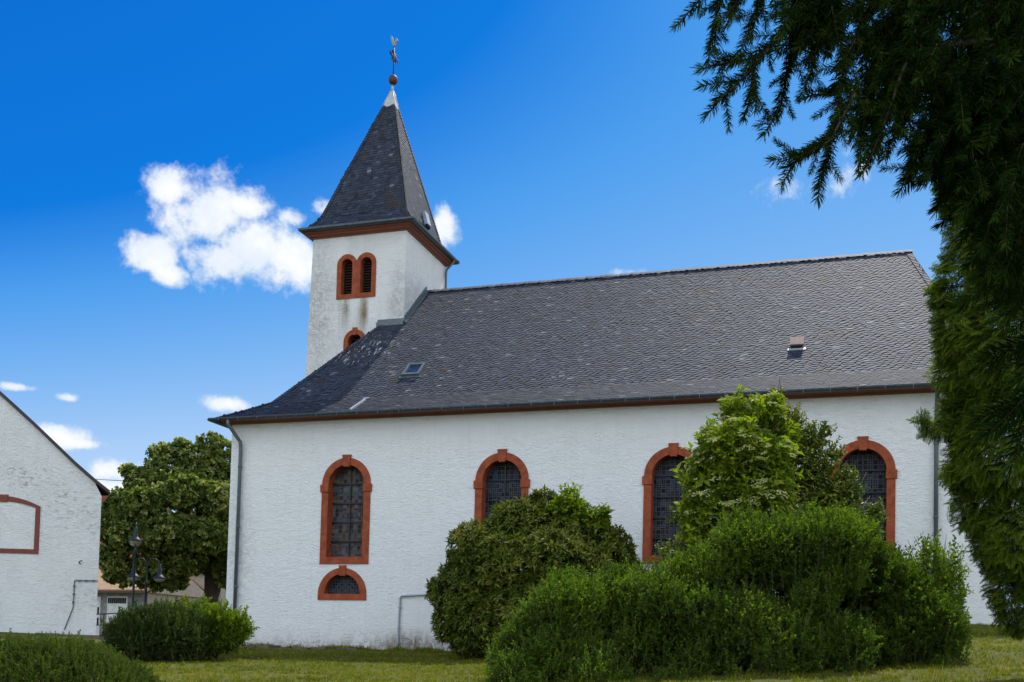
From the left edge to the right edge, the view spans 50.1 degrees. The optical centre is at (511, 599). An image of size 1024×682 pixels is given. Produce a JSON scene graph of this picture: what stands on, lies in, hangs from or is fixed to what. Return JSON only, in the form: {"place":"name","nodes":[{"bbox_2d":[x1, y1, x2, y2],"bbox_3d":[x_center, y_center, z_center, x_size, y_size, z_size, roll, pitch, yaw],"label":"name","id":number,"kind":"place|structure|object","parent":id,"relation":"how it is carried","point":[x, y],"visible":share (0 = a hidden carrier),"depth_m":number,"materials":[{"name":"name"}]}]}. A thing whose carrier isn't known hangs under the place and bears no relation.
{"place":"outdoors","nodes":[
{"label":"outdoors","id":0,"kind":"place"},
{"bbox_2d":[0,622,1023,681],"bbox_3d":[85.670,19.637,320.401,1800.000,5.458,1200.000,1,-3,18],"label":"ground","id":1,"kind":"structure","parent":0,"point":[763,679],"depth_m":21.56,"materials":[{"name":"green plant"}]},
{"bbox_2d":[0,391,109,634],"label":"gabled house","id":2,"kind":"structure","parent":1,"relation":"on","point":[53,495],"depth_m":40.50,"materials":[{"name":"paint"}]},
{"bbox_2d":[35,633,103,639],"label":"terrace wall","id":3,"kind":"structure","parent":1,"relation":"on","point":[95,636],"depth_m":39.88,"materials":[{"name":"grey concrete"}]},
{"bbox_2d":[0,628,164,681],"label":"hedge","id":4,"kind":"object","parent":1,"relation":"on","point":[68,657],"visible":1,"depth_m":14.85,"materials":[{"name":"green plant"}]},
{"bbox_2d":[96,613,115,635],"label":"railing","id":5,"kind":"object","parent":1,"relation":"on","point":[103,614],"visible":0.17,"depth_m":44.98,"materials":[{"name":"black metal"}]},
{"bbox_2d":[128,522,142,608],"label":"street lamp","id":6,"kind":"object","parent":1,"relation":"on","point":[135,540],"visible":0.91,"depth_m":40.83,"materials":[{"name":"black metal"}]},
{"bbox_2d":[126,558,165,607],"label":"street lamp","id":7,"kind":"object","parent":1,"relation":"on","point":[158,577],"visible":0.69,"depth_m":46.92,"materials":[{"name":"black metal"}]},
{"bbox_2d":[96,569,203,634],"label":"stone house","id":8,"kind":"structure","parent":1,"relation":"on","point":[110,598],"depth_m":61.39,"materials":[{"name":"stone"}]},
{"bbox_2d":[96,597,100,634],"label":"door","id":9,"kind":"structure","parent":8,"relation":"in","point":[98,598],"depth_m":61.46,"materials":[{"name":"white paint"}]},
{"bbox_2d":[106,596,127,623],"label":"garage door","id":10,"kind":"structure","parent":8,"relation":"in","point":[113,602],"depth_m":61.16,"materials":[{"name":"white paint"}]},
{"bbox_2d":[99,592,215,662],"bbox_3d":[-9.034,0.939,27.935,2.927,2.289,2.119,1,-3,18],"label":"feathery shrub","id":11,"kind":"object","parent":1,"relation":"on","point":[155,632],"visible":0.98,"depth_m":27.40,"materials":[{"name":"green plant"}]},
{"bbox_2d":[98,514,225,605],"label":"village house","id":12,"kind":"structure","parent":1,"relation":"on","point":[200,578],"depth_m":79.13,"materials":[{"name":"beige tile"}]},
{"bbox_2d":[99,430,231,603],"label":"linden tree","id":13,"kind":"object","parent":1,"relation":"on","point":[185,543],"visible":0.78,"depth_m":51.82,"materials":[{"name":"green plant"}]},
{"bbox_2d":[169,593,259,659],"bbox_3d":[-7.956,0.750,28.775,2.688,1.874,1.921,1,-3,18],"label":"bright shrub","id":14,"kind":"object","parent":1,"relation":"on","point":[232,628],"visible":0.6,"depth_m":28.47,"materials":[{"name":"green plant"}]},
{"bbox_2d":[240,645,364,650],"bbox_3d":[-6.792,1.684,35.039,4.299,0.416,0.939,1,-3,18],"label":"stone edging","id":15,"kind":"object","parent":1,"relation":"on","point":[295,648],"visible":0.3,"depth_m":34.62,"materials":[{"name":"grey stone"}]},
{"bbox_2d":[423,484,640,658],"bbox_3d":[0.554,-0.710,30.236,5.962,5.057,5.314,1,-3,18],"label":"rhododendron","id":16,"kind":"object","parent":1,"relation":"on","point":[478,587],"visible":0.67,"depth_m":28.74,"materials":[{"name":"green plant"}]},
{"bbox_2d":[545,482,612,565],"bbox_3d":[1.779,-0.857,29.463,1.897,4.626,1.075,2,-3,-11],"label":"young sapling","id":17,"kind":"object","parent":1,"relation":"on","point":[566,501],"visible":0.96,"depth_m":29.34,"materials":[{"name":"green plant"}]},
{"bbox_2d":[207,36,1017,651],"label":"church","id":18,"kind":"structure","parent":1,"relation":"on","point":[399,430],"depth_m":35.59,"materials":[{"name":"white paint"}]},
{"bbox_2d":[317,565,365,599],"bbox_3d":[-5.421,-0.542,35.357,1.720,1.120,0.300,1,-3,18],"label":"crypt window","id":19,"kind":"structure","parent":18,"relation":"in","point":[341,583],"depth_m":35.39,"materials":[{"name":"red stone"}]},
{"bbox_2d":[319,454,371,563],"bbox_3d":[-5.319,-2.905,35.510,1.820,3.540,0.425,1,-3,18],"label":"window","id":20,"kind":"structure","parent":18,"relation":"in","point":[346,487],"depth_m":35.61,"materials":[{"name":"black glass"}]},
{"bbox_2d":[343,327,363,349],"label":"louvre window","id":21,"kind":"structure","parent":18,"relation":"in","point":[355,334],"depth_m":42.42,"materials":[{"name":"red stone"}]},
{"bbox_2d":[336,252,375,299],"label":"louvre window","id":22,"kind":"structure","parent":18,"relation":"in","point":[355,278],"depth_m":42.57,"materials":[{"name":"red stone"}]},
{"bbox_2d":[473,449,529,523],"bbox_3d":[-0.283,-2.860,33.886,1.820,3.540,0.425,1,-3,18],"label":"window","id":23,"kind":"structure","parent":18,"relation":"in","point":[502,476],"depth_m":34.02,"materials":[{"name":"red stone"}]},
{"bbox_2d":[642,443,692,563],"bbox_3d":[4.753,-2.816,32.261,1.820,3.540,0.425,1,-3,18],"label":"window","id":24,"kind":"structure","parent":18,"relation":"in","point":[661,489],"depth_m":32.45,"materials":[{"name":"black glass"}]},
{"bbox_2d":[830,436,896,550],"bbox_3d":[9.789,-2.771,30.637,1.820,3.540,0.425,1,-3,18],"label":"window","id":25,"kind":"structure","parent":18,"relation":"in","point":[871,457],"depth_m":30.67,"materials":[{"name":"red stone"}]},
{"bbox_2d":[655,484,704,559],"bbox_3d":[3.825,-0.909,24.159,1.284,4.068,0.878,2,-3,-15],"label":"twiggy bush","id":26,"kind":"object","parent":1,"relation":"on","point":[676,518],"visible":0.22,"depth_m":24.18,"materials":[{"name":"green plant"}]},
{"bbox_2d":[482,496,974,681],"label":"garden shrub","id":27,"kind":"object","parent":1,"relation":"on","point":[859,595],"visible":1,"depth_m":17.79,"materials":[{"name":"green plant"}]},
{"bbox_2d":[670,379,804,551],"bbox_3d":[4.868,-1.857,23.170,3.017,5.805,2.236,2,-3,-9],"label":"elder bush","id":28,"kind":"object","parent":1,"relation":"on","point":[735,452],"visible":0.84,"depth_m":22.79,"materials":[{"name":"green plant"}]},
{"bbox_2d":[756,384,889,548],"bbox_3d":[6.557,-1.975,24.179,3.374,5.880,1.683,3,-3,-23],"label":"dark leaved bush","id":29,"kind":"object","parent":1,"relation":"on","point":[810,462],"visible":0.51,"depth_m":23.95,"materials":[{"name":"green plant"}]},
{"bbox_2d":[669,0,1023,486],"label":"spruce tree","id":30,"kind":"object","parent":1,"relation":"on","point":[967,135],"visible":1,"depth_m":3.67,"materials":[{"name":"green plant"}]},
{"bbox_2d":[896,528,974,657],"bbox_3d":[7.263,0.061,19.204,1.562,2.631,1.301,2,-3,-1],"label":"airy shrub","id":31,"kind":"object","parent":1,"relation":"on","point":[943,565],"visible":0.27,"depth_m":18.96,"materials":[{"name":"green plant"}]},
{"bbox_2d":[906,186,1023,640],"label":"cypress tree","id":32,"kind":"object","parent":1,"relation":"on","point":[968,476],"visible":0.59,"depth_m":15.17,"materials":[{"name":"green plant"}]},
{"bbox_2d":[0,0,1023,618],"label":"sky","id":33,"kind":"structure","parent":0,"point":[163,163],"materials":[{"name":"blue"}]}
]}

